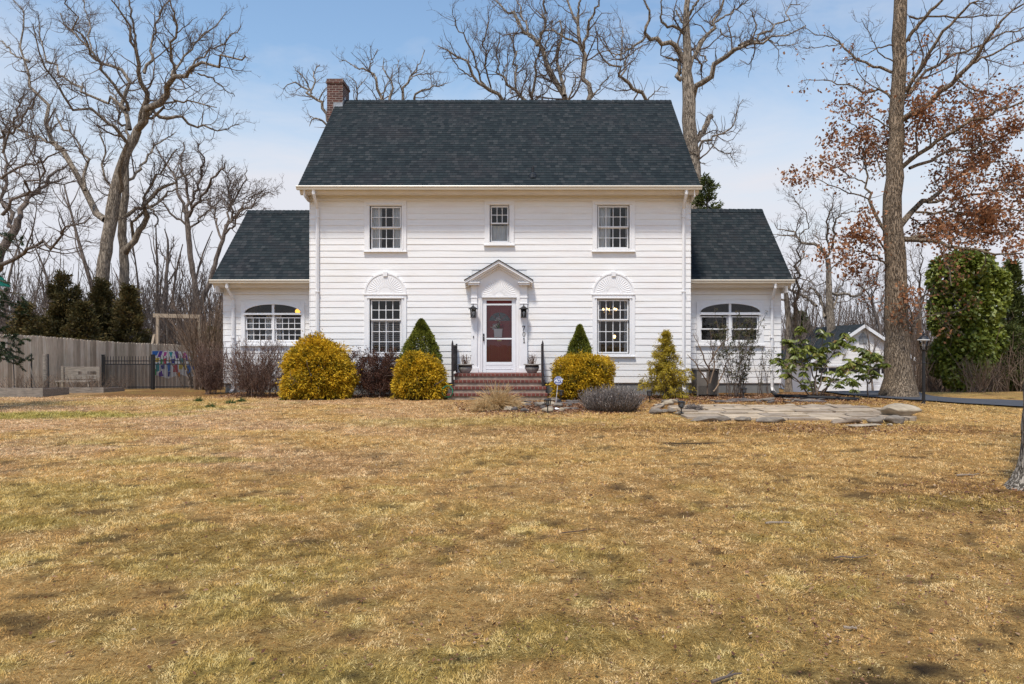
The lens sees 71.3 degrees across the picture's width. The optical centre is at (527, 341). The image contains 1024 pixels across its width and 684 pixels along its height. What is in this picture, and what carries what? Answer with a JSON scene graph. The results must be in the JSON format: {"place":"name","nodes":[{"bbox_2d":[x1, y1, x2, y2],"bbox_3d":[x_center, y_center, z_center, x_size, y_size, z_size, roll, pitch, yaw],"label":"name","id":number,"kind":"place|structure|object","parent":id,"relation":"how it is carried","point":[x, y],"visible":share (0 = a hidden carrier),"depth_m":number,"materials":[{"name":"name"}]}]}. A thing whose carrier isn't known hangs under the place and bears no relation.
{"place":"outdoors","nodes":[
{"label":"outdoors","id":0,"kind":"place"},
{"bbox_2d":[0,346,1023,683],"bbox_3d":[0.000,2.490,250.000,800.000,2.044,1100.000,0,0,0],"label":"ground","id":1,"kind":"structure","parent":0,"point":[906,668],"depth_m":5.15,"materials":[{"name":"beige plant"}]},
{"bbox_2d":[0,220,27,332],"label":"bare tree","id":2,"kind":"object","parent":1,"relation":"on","point":[10,271],"visible":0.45,"depth_m":53.70,"materials":[{"name":"brown plant"}]},
{"bbox_2d":[0,232,33,371],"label":"fir tree","id":3,"kind":"object","parent":1,"relation":"on","point":[8,354],"visible":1,"depth_m":15.38,"materials":[{"name":"green plant"}]},
{"bbox_2d":[2,301,42,335],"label":"cedar tree","id":4,"kind":"object","parent":1,"relation":"on","point":[11,330],"visible":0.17,"depth_m":36.73,"materials":[{"name":"green plant"}]},
{"bbox_2d":[0,372,71,396],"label":"raised bed","id":5,"kind":"object","parent":1,"relation":"on","point":[43,389],"visible":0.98,"depth_m":19.54,"materials":[{"name":"wood"}]},
{"bbox_2d":[28,230,52,327],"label":"bare tree","id":6,"kind":"object","parent":1,"relation":"on","point":[44,272],"visible":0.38,"depth_m":54.35,"materials":[{"name":"brown plant"}]},
{"bbox_2d":[43,354,47,385],"bbox_3d":[-14.071,0.980,20.800,0.157,1.263,0.150,0,0,0],"label":"garden post","id":7,"kind":"object","parent":1,"relation":"on","point":[45,366],"visible":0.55,"depth_m":20.74,"materials":[{"name":"grey wood"}]},
{"bbox_2d":[17,269,83,338],"bbox_3d":[-22.750,-0.573,34.947,4.854,6.057,3.995,0,0,37],"label":"cedar tree","id":8,"kind":"object","parent":1,"relation":"on","point":[59,293],"visible":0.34,"depth_m":34.38,"materials":[{"name":"green plant"}]},
{"bbox_2d":[0,70,106,274],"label":"bare tree","id":9,"kind":"object","parent":1,"relation":"on","point":[15,227],"visible":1,"depth_m":32.34,"materials":[{"name":"brown plant"}]},
{"bbox_2d":[30,161,92,287],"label":"bare tree","id":10,"kind":"object","parent":1,"relation":"on","point":[76,232],"visible":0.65,"depth_m":52.17,"materials":[{"name":"brown plant"}]},
{"bbox_2d":[54,366,99,386],"bbox_3d":[-14.789,1.230,23.360,1.301,0.871,0.520,0,0,0],"label":"old bench","id":11,"kind":"object","parent":1,"relation":"on","point":[72,371],"visible":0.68,"depth_m":23.58,"materials":[{"name":"grey wood"}]},
{"bbox_2d":[55,299,112,341],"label":"cedar tree","id":12,"kind":"object","parent":1,"relation":"on","point":[80,324],"visible":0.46,"depth_m":33.26,"materials":[{"name":"green plant"}]},
{"bbox_2d":[51,372,133,392],"bbox_3d":[-13.156,1.242,21.697,2.287,0.663,1.725,0,0,-21],"label":"raised bed","id":13,"kind":"object","parent":1,"relation":"on","point":[90,389],"visible":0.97,"depth_m":21.45,"materials":[{"name":"wood"}]},
{"bbox_2d":[83,275,125,342],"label":"cedar tree","id":14,"kind":"object","parent":1,"relation":"on","point":[101,296],"visible":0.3,"depth_m":35.71,"materials":[{"name":"green plant"}]},
{"bbox_2d":[0,241,222,345],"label":"thicket","id":15,"kind":"object","parent":1,"relation":"on","point":[146,326],"visible":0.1,"depth_m":46.73,"materials":[{"name":"brown plant"}]},
{"bbox_2d":[0,334,224,388],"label":"wooden fence","id":16,"kind":"object","parent":1,"relation":"on","point":[68,352],"visible":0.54,"depth_m":24.48,"materials":[{"name":"grey wood"}]},
{"bbox_2d":[152,351,197,378],"bbox_3d":[-14.330,0.922,29.763,0.018,1.166,3.721,0,0,13],"label":"fence mural","id":17,"kind":"object","parent":16,"relation":"attached to","point":[171,355],"visible":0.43,"depth_m":28.89,"materials":[{"name":"multicoloured paint"}]},
{"bbox_2d":[99,282,152,343],"bbox_3d":[-19.825,-0.322,35.472,3.480,5.383,3.463,0,0,0],"label":"cedar tree","id":18,"kind":"object","parent":1,"relation":"on","point":[127,310],"visible":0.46,"depth_m":35.25,"materials":[{"name":"green plant"}]},
{"bbox_2d":[101,355,150,388],"bbox_3d":[-14.292,1.121,25.400,1.761,1.345,0.091,0,0,0],"label":"metal fence","id":19,"kind":"object","parent":1,"relation":"on","point":[103,360],"visible":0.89,"depth_m":25.39,"materials":[{"name":"black metal"}]},
{"bbox_2d":[0,0,259,282],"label":"bare tree","id":20,"kind":"object","parent":1,"relation":"on","point":[109,219],"visible":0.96,"depth_m":41.79,"materials":[{"name":"grey plant"}]},
{"bbox_2d":[127,225,150,312],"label":"bare tree","id":21,"kind":"object","parent":1,"relation":"on","point":[135,264],"visible":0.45,"depth_m":54.45,"materials":[{"name":"brown plant"}]},
{"bbox_2d":[80,69,198,298],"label":"bare tree","id":22,"kind":"object","parent":1,"relation":"on","point":[125,246],"visible":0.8,"depth_m":44.30,"materials":[{"name":"grey plant"}]},
{"bbox_2d":[141,215,174,333],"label":"bare tree","id":23,"kind":"object","parent":1,"relation":"on","point":[157,274],"visible":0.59,"depth_m":51.72,"materials":[{"name":"brown plant"}]},
{"bbox_2d":[147,223,182,343],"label":"bare tree","id":24,"kind":"object","parent":1,"relation":"on","point":[167,258],"visible":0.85,"depth_m":47.96,"materials":[{"name":"brown plant"}]},
{"bbox_2d":[155,237,188,324],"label":"bare tree","id":25,"kind":"object","parent":1,"relation":"on","point":[175,279],"visible":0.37,"depth_m":59.09,"materials":[{"name":"brown plant"}]},
{"bbox_2d":[151,313,201,344],"bbox_3d":[-16.566,0.436,33.349,2.721,3.535,1.062,0,0,-30],"label":"swing frame","id":26,"kind":"object","parent":1,"relation":"on","point":[156,338],"visible":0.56,"depth_m":33.23,"materials":[{"name":"brown wood"}]},
{"bbox_2d":[150,354,214,389],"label":"metal gate","id":27,"kind":"structure","parent":1,"relation":"on","point":[153,364],"depth_m":25.39,"materials":[{"name":"black metal"}]},
{"bbox_2d":[135,123,239,311],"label":"bare tree","id":28,"kind":"object","parent":1,"relation":"on","point":[186,212],"visible":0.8,"depth_m":54.82,"materials":[{"name":"brown plant"}]},
{"bbox_2d":[153,320,222,388],"bbox_3d":[-12.600,0.359,27.257,2.503,2.852,2.142,0,0,0],"label":"vase shrub","id":29,"kind":"object","parent":1,"relation":"on","point":[190,345],"visible":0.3,"depth_m":26.89,"materials":[{"name":"brown plant"}]},
{"bbox_2d":[179,216,212,322],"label":"bare tree","id":30,"kind":"object","parent":1,"relation":"on","point":[200,262],"visible":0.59,"depth_m":55.90,"materials":[{"name":"brown plant"}]},
{"bbox_2d":[154,290,260,389],"bbox_3d":[-10.251,-0.175,23.520,3.831,3.547,4.164,0,0,-40],"label":"vase shrub","id":31,"kind":"object","parent":1,"relation":"on","point":[204,337],"visible":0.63,"depth_m":23.10,"materials":[{"name":"brown plant"}]},
{"bbox_2d":[192,340,229,394],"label":"bare shrub","id":32,"kind":"object","parent":1,"relation":"on","point":[210,374],"visible":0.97,"depth_m":20.26,"materials":[{"name":"brown plant"}]},
{"bbox_2d":[200,261,221,325],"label":"bare tree","id":33,"kind":"object","parent":1,"relation":"on","point":[209,297],"visible":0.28,"depth_m":53.42,"materials":[{"name":"brown plant"}]},
{"bbox_2d":[187,159,283,331],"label":"bare tree","id":34,"kind":"object","parent":1,"relation":"on","point":[231,202],"visible":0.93,"depth_m":52.01,"materials":[{"name":"brown plant"}]},
{"bbox_2d":[220,336,287,397],"bbox_3d":[-7.473,0.663,19.560,1.862,1.733,1.550,0,0,0],"label":"bare shrub","id":35,"kind":"object","parent":1,"relation":"on","point":[251,380],"visible":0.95,"depth_m":19.36,"materials":[{"name":"brown plant"}]},
{"bbox_2d":[276,329,361,400],"bbox_3d":[-5.525,0.621,18.935,2.320,1.988,2.047,0,0,0],"label":"golden shrub","id":36,"kind":"object","parent":1,"relation":"on","point":[305,376],"visible":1,"depth_m":18.44,"materials":[{"name":"yellow plant"}]},
{"bbox_2d":[273,42,454,127],"bbox_3d":[-8.436,-6.727,36.041,9.690,18.148,4.243,0,0,0],"label":"bare tree","id":37,"kind":"object","parent":1,"relation":"on","point":[390,80],"visible":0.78,"depth_m":36.26,"materials":[{"name":"grey plant"}]},
{"bbox_2d":[344,345,399,397],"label":"brown hedge shrub","id":38,"kind":"object","parent":1,"relation":"on","point":[375,376],"visible":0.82,"depth_m":19.05,"materials":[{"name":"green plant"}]},
{"bbox_2d":[387,347,452,400],"bbox_3d":[-2.807,0.848,18.583,1.611,1.451,1.440,0,0,-23],"label":"golden shrub","id":39,"kind":"object","parent":1,"relation":"on","point":[406,383],"visible":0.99,"depth_m":18.28,"materials":[{"name":"yellow plant"}]},
{"bbox_2d":[398,317,447,395],"bbox_3d":[-2.868,0.431,19.349,1.411,2.200,1.215,0,0,0],"label":"dwarf spruce","id":40,"kind":"object","parent":1,"relation":"on","point":[421,328],"visible":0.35,"depth_m":19.17,"materials":[{"name":"green plant"}]},
{"bbox_2d":[467,397,498,412],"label":"grass tuft","id":41,"kind":"object","parent":1,"relation":"on","point":[481,407],"visible":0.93,"depth_m":15.30,"materials":[{"name":"beige plant"}]},
{"bbox_2d":[447,372,547,400],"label":"brick steps","id":42,"kind":"structure","parent":1,"relation":"on","point":[465,387],"depth_m":18.95,"materials":[{"name":"brick"}]},
{"bbox_2d":[451,340,456,385],"bbox_3d":[-2.001,0.640,19.435,0.060,1.380,1.130,0,0,0],"label":"railing","id":43,"kind":"object","parent":42,"relation":"on","point":[453,357],"visible":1,"depth_m":18.89,"materials":[{"name":"metal"}]},
{"bbox_2d":[457,354,473,372],"bbox_3d":[-1.722,0.585,19.550,0.470,0.539,0.470,0,0,0],"label":"planter","id":44,"kind":"object","parent":42,"relation":"on","point":[464,367],"visible":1,"depth_m":19.42,"materials":[{"name":"stone"}]},
{"bbox_2d":[523,355,540,372],"bbox_3d":[0.110,0.581,19.550,0.470,0.548,0.470,0,0,0],"label":"planter","id":45,"kind":"object","parent":42,"relation":"on","point":[531,367],"visible":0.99,"depth_m":19.43,"materials":[{"name":"stone"}]},
{"bbox_2d":[541,340,543,385],"bbox_3d":[0.389,0.640,19.435,0.060,1.380,1.130,0,0,0],"label":"railing","id":46,"kind":"object","parent":42,"relation":"on","point":[542,358],"visible":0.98,"depth_m":18.87,"materials":[{"name":"metal"}]},
{"bbox_2d":[465,382,530,410],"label":"grass tuft","id":47,"kind":"object","parent":1,"relation":"on","point":[503,401],"visible":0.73,"depth_m":15.75,"materials":[{"name":"beige plant"}]},
{"bbox_2d":[426,0,572,99],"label":"bare tree","id":48,"kind":"object","parent":1,"relation":"on","point":[515,80],"visible":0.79,"depth_m":40.23,"materials":[{"name":"grey plant"}]},
{"bbox_2d":[209,79,794,395],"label":"white house","id":49,"kind":"structure","parent":1,"relation":"on","point":[561,220],"depth_m":20.10,"materials":[{"name":"paint"}]},
{"bbox_2d":[240,302,304,345],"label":"arched window","id":50,"kind":"structure","parent":49,"relation":"in","point":[275,320],"depth_m":21.11,"materials":[{"name":"paint"}]},
{"bbox_2d":[363,201,406,251],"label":"window","id":51,"kind":"structure","parent":49,"relation":"in","point":[388,226],"depth_m":20.15,"materials":[{"name":"paint"}]},
{"bbox_2d":[364,295,406,356],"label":"window","id":52,"kind":"structure","parent":49,"relation":"in","point":[388,322],"depth_m":20.22,"materials":[{"name":"paint"}]},
{"bbox_2d":[469,305,477,317],"bbox_3d":[-1.527,-0.874,19.841,0.272,0.395,0.272,0,0,45],"label":"wall lantern","id":53,"kind":"object","parent":49,"relation":"attached to","point":[473,310],"depth_m":19.78,"materials":[{"name":"black metal"}]},
{"bbox_2d":[484,201,514,245],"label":"window","id":54,"kind":"structure","parent":49,"relation":"in","point":[499,223],"depth_m":20.10,"materials":[{"name":"paint"}]},
{"bbox_2d":[487,301,511,361],"bbox_3d":[-0.808,-0.188,20.244,0.939,2.123,0.052,0,0,0],"label":"front door","id":55,"kind":"structure","parent":49,"relation":"in","point":[497,350],"depth_m":20.23,"materials":[{"name":"red wood"}]},
{"bbox_2d":[491,316,503,336],"bbox_3d":[-0.863,-0.427,20.156,0.400,0.590,0.179,0,0,0],"label":"flower basket","id":56,"kind":"object","parent":55,"relation":"hanging from","point":[498,332],"visible":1,"depth_m":20.12,"materials":[{"name":"grey plant"}]},
{"bbox_2d":[483,298,515,371],"bbox_3d":[-0.808,-0.185,20.067,0.931,2.118,0.096,0,0,0],"label":"storm door","id":57,"kind":"structure","parent":49,"relation":"in","point":[487,366],"depth_m":20.08,"materials":[{"name":"white glass"}]},
{"bbox_2d":[519,303,527,317],"bbox_3d":[-0.119,-0.874,19.841,0.272,0.395,0.272,0,0,45],"label":"wall lantern","id":58,"kind":"object","parent":49,"relation":"attached to","point":[523,308],"depth_m":19.79,"materials":[{"name":"black metal"}]},
{"bbox_2d":[601,346,623,353],"bbox_3d":[2.504,0.429,21.125,0.700,0.605,0.450,0,0,0],"label":"side table","id":59,"kind":"object","parent":49,"relation":"in","point":[621,347],"visible":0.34,"depth_m":20.90,"materials":[{"name":"white wood"}]},
{"bbox_2d":[592,201,635,251],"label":"window","id":60,"kind":"structure","parent":49,"relation":"in","point":[613,230],"depth_m":20.15,"materials":[{"name":"paint"}]},
{"bbox_2d":[592,295,635,356],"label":"window","id":61,"kind":"structure","parent":49,"relation":"in","point":[621,324],"depth_m":20.25,"materials":[{"name":"paint"}]},
{"bbox_2d":[695,302,764,345],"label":"arched window","id":62,"kind":"structure","parent":49,"relation":"in","point":[705,314],"depth_m":21.10,"materials":[{"name":"paint"}]},
{"bbox_2d":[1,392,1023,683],"bbox_3d":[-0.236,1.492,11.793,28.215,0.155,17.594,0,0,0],"label":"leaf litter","id":63,"kind":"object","parent":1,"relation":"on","point":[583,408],"visible":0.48,"depth_m":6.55,"materials":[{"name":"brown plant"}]},
{"bbox_2d":[481,0,620,99],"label":"bare tree","id":64,"kind":"object","parent":1,"relation":"on","point":[560,87],"visible":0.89,"depth_m":39.33,"materials":[{"name":"grey plant"}]},
{"bbox_2d":[554,376,562,399],"bbox_3d":[0.743,1.227,17.312,0.231,0.788,0.032,0,0,0],"label":"yard sign","id":65,"kind":"object","parent":1,"relation":"on","point":[558,380],"visible":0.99,"depth_m":17.30,"materials":[{"name":"white plastic"}]},
{"bbox_2d":[564,323,595,396],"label":"dwarf spruce","id":66,"kind":"object","parent":1,"relation":"on","point":[579,341],"visible":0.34,"depth_m":19.32,"materials":[{"name":"green plant"}]},
{"bbox_2d":[546,348,618,399],"bbox_3d":[1.437,0.871,18.978,1.987,1.410,1.751,0,0,0],"label":"golden shrub","id":67,"kind":"object","parent":1,"relation":"on","point":[582,365],"visible":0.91,"depth_m":18.54,"materials":[{"name":"yellow plant"}]},
{"bbox_2d":[574,383,646,412],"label":"lavender shrub","id":68,"kind":"object","parent":1,"relation":"on","point":[615,401],"visible":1,"depth_m":15.27,"materials":[{"name":"grey plant"}]},
{"bbox_2d":[582,5,669,99],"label":"bare tree","id":69,"kind":"object","parent":1,"relation":"on","point":[634,89],"visible":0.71,"depth_m":42.31,"materials":[{"name":"grey plant"}]},
{"bbox_2d":[636,329,695,398],"bbox_3d":[3.695,0.620,19.056,1.603,1.982,1.517,0,0,18],"label":"golden conifer","id":70,"kind":"object","parent":1,"relation":"on","point":[668,381],"visible":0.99,"depth_m":18.95,"materials":[{"name":"yellow plant"}]},
{"bbox_2d":[685,402,703,409],"bbox_3d":[3.558,1.388,15.277,0.426,0.231,0.460,0,0,-28],"label":"rock","id":71,"kind":"object","parent":1,"relation":"on","point":[693,406],"visible":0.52,"depth_m":15.20,"materials":[{"name":"grey stone"}]},
{"bbox_2d":[584,0,813,208],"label":"bare tree","id":72,"kind":"object","parent":1,"relation":"on","point":[685,61],"visible":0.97,"depth_m":36.68,"materials":[{"name":"grey plant"}]},
{"bbox_2d":[691,368,718,396],"bbox_3d":[4.979,1.179,20.070,0.760,0.882,0.800,0,0,0],"label":"air conditioner","id":73,"kind":"object","parent":1,"relation":"on","point":[699,383],"visible":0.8,"depth_m":19.75,"materials":[{"name":"black metal"}]},
{"bbox_2d":[691,171,723,208],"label":"pine tree","id":74,"kind":"object","parent":1,"relation":"on","point":[708,189],"visible":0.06,"depth_m":32.85,"materials":[{"name":"green plant"}]},
{"bbox_2d":[690,416,730,421],"bbox_3d":[3.457,1.459,13.505,0.821,0.116,0.298,0,0,0],"label":"rock","id":75,"kind":"object","parent":1,"relation":"on","point":[710,418],"visible":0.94,"depth_m":13.42,"materials":[{"name":"grey stone"}]},
{"bbox_2d":[688,330,733,393],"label":"bare crooked shrub","id":76,"kind":"object","parent":1,"relation":"on","point":[709,370],"visible":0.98,"depth_m":19.31,"materials":[{"name":"brown plant"}]},
{"bbox_2d":[711,670,741,683],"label":"fallen stick","id":77,"kind":"object","parent":1,"relation":"on","point":[715,680],"visible":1,"depth_m":3.28,"materials":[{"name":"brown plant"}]},
{"bbox_2d":[708,308,767,397],"bbox_3d":[5.666,0.271,19.441,1.558,2.486,2.011,0,0,0],"label":"bare shrub","id":78,"kind":"object","parent":1,"relation":"on","point":[740,378],"visible":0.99,"depth_m":19.30,"materials":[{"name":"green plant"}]},
{"bbox_2d":[750,347,778,393],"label":"wispy shrub","id":79,"kind":"object","parent":1,"relation":"on","point":[761,380],"visible":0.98,"depth_m":20.25,"materials":[{"name":"brown plant"}]},
{"bbox_2d":[756,417,785,422],"bbox_3d":[4.490,1.446,13.180,0.551,0.117,0.204,0,0,13],"label":"rock","id":80,"kind":"object","parent":1,"relation":"on","point":[770,419],"visible":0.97,"depth_m":13.13,"materials":[{"name":"grey stone"}]},
{"bbox_2d":[781,311,810,350],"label":"pine tree","id":81,"kind":"object","parent":1,"relation":"on","point":[802,319],"visible":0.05,"depth_m":61.64,"materials":[{"name":"green plant"}]},
{"bbox_2d":[774,184,826,391],"bbox_3d":[14.751,-2.822,39.123,3.009,12.146,6.031,0,0,29],"label":"bare tree","id":82,"kind":"object","parent":1,"relation":"on","point":[788,304],"visible":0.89,"depth_m":39.46,"materials":[{"name":"grey plant"}]},
{"bbox_2d":[771,390,858,400],"bbox_3d":[7.272,1.425,18.702,0.794,0.160,2.520,0,0,-36],"label":"drain pipe","id":83,"kind":"object","parent":1,"relation":"on","point":[774,393],"visible":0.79,"depth_m":18.49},
{"bbox_2d":[768,185,883,332],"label":"bare tree","id":84,"kind":"object","parent":1,"relation":"on","point":[829,308],"visible":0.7,"depth_m":49.94,"materials":[{"name":"grey plant"}]},
{"bbox_2d":[768,326,891,396],"bbox_3d":[8.023,0.526,18.739,3.246,1.904,2.131,0,0,-42],"label":"rhododendron","id":85,"kind":"object","parent":1,"relation":"on","point":[858,365],"visible":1,"depth_m":18.82,"materials":[{"name":"green plant"}]},
{"bbox_2d":[831,419,862,423],"bbox_3d":[5.833,1.460,13.086,0.588,0.082,0.230,0,0,0],"label":"rock","id":86,"kind":"object","parent":1,"relation":"on","point":[834,421],"visible":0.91,"depth_m":13.01,"materials":[{"name":"beige stone"}]},
{"bbox_2d":[779,324,915,391],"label":"white garage","id":87,"kind":"structure","parent":1,"relation":"on","point":[857,331],"depth_m":45.17,"materials":[{"name":"paint"}]},
{"bbox_2d":[818,367,883,390],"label":"garage door","id":88,"kind":"structure","parent":87,"relation":"in","point":[876,383],"depth_m":45.13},
{"bbox_2d":[819,368,883,373],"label":"door window","id":89,"kind":"structure","parent":87,"relation":"in","point":[830,369],"depth_m":45.23,"materials":[{"name":"black metal"}]},
{"bbox_2d":[832,259,884,334],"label":"bare tree","id":90,"kind":"object","parent":1,"relation":"on","point":[874,314],"visible":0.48,"depth_m":46.82,"materials":[{"name":"brown plant"}]},
{"bbox_2d":[846,423,881,426],"bbox_3d":[5.887,1.464,12.496,0.743,0.057,0.217,0,0,-18],"label":"rock","id":91,"kind":"object","parent":1,"relation":"on","point":[862,425],"visible":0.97,"depth_m":12.44,"materials":[{"name":"beige stone"}]},
{"bbox_2d":[858,309,883,390],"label":"bare tree","id":92,"kind":"object","parent":1,"relation":"on","point":[872,386],"visible":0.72,"depth_m":44.22,"materials":[{"name":"brown plant"}]},
{"bbox_2d":[866,416,883,423],"bbox_3d":[6.273,1.418,12.900,0.303,0.152,0.214,0,0,0],"label":"rock","id":93,"kind":"object","parent":1,"relation":"on","point":[878,419],"visible":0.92,"depth_m":12.83,"materials":[{"name":"grey stone"}]},
{"bbox_2d":[884,415,904,423],"bbox_3d":[6.652,1.407,12.947,0.428,0.164,0.203,0,0,0],"label":"rock","id":94,"kind":"object","parent":1,"relation":"on","point":[897,419],"visible":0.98,"depth_m":12.87,"materials":[{"name":"grey stone"}]},
{"bbox_2d":[777,0,1023,396],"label":"brown leaved oak","id":95,"kind":"object","parent":1,"relation":"on","point":[899,380],"visible":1,"depth_m":19.44,"materials":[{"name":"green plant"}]},
{"bbox_2d":[880,403,921,415],"bbox_3d":[7.370,1.364,14.129,0.628,0.286,0.606,0,0,-28],"label":"rock","id":96,"kind":"object","parent":1,"relation":"on","point":[900,409],"visible":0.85,"depth_m":14.01,"materials":[{"name":"beige stone"}]},
{"bbox_2d":[780,281,1023,388],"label":"thicket","id":97,"kind":"object","parent":1,"relation":"on","point":[872,320],"visible":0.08,"depth_m":54.72,"materials":[{"name":"brown plant"}]},
{"bbox_2d":[916,320,921,369],"bbox_3d":[21.925,0.982,40.000,0.266,4.431,0.280,0,0,0],"label":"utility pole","id":98,"kind":"object","parent":1,"relation":"on","point":[919,326],"visible":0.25,"depth_m":39.91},
{"bbox_2d":[917,331,929,403],"bbox_3d":[9.482,0.656,17.100,0.295,1.842,0.290,0,0,0],"label":"lamp post","id":99,"kind":"object","parent":1,"relation":"on","point":[923,337],"visible":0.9,"depth_m":17.07,"materials":[{"name":"black metal"}]},
{"bbox_2d":[907,242,947,352],"bbox_3d":[22.139,-1.623,39.917,2.808,8.859,3.684,0,0,30],"label":"bare tree","id":100,"kind":"object","parent":1,"relation":"on","point":[919,280],"visible":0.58,"depth_m":39.73,"materials":[{"name":"brown plant"}]},
{"bbox_2d":[864,312,1023,391],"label":"driveway thicket","id":101,"kind":"object","parent":1,"relation":"on","point":[932,384],"visible":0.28,"depth_m":25.04,"materials":[{"name":"brown plant"}]},
{"bbox_2d":[924,247,1013,391],"bbox_3d":[15.139,-0.713,24.550,3.185,5.140,2.492,0,0,0],"label":"ivy covered tree","id":102,"kind":"object","parent":1,"relation":"on","point":[992,280],"visible":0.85,"depth_m":23.97,"materials":[{"name":"green plant"}]},
{"bbox_2d":[948,356,1005,392],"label":"bare shrub","id":103,"kind":"object","parent":1,"relation":"on","point":[980,384],"visible":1,"depth_m":21.43,"materials":[{"name":"brown plant"}]},
{"bbox_2d":[982,320,1023,391],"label":"bare shrub","id":104,"kind":"object","parent":1,"relation":"on","point":[1015,341],"visible":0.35,"depth_m":26.52,"materials":[{"name":"brown plant"}]},
{"bbox_2d":[986,257,1023,391],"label":"pine tree","id":105,"kind":"object","parent":1,"relation":"on","point":[1017,303],"visible":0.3,"depth_m":32.65,"materials":[{"name":"green plant"}]},
{"bbox_2d":[1003,381,1023,490],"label":"lawn tree","id":106,"kind":"object","parent":1,"relation":"on","point":[1015,480],"visible":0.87,"depth_m":7.45,"materials":[{"name":"grey plant"}]},
{"bbox_2d":[0,0,1023,338],"label":"sky","id":107,"kind":"structure","parent":0,"point":[782,127],"materials":[{"name":"blue"}]},
{"bbox_2d":[667,404,916,420],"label":"patio","id":108,"kind":"structure","parent":0,"point":[810,412],"depth_m":14.82,"materials":[{"name":"beige stone"}]},
{"bbox_2d":[818,390,1022,405],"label":"driveway","id":109,"kind":"structure","parent":0,"point":[969,400],"depth_m":18.06,"materials":[{"name":"grey asphalt"}]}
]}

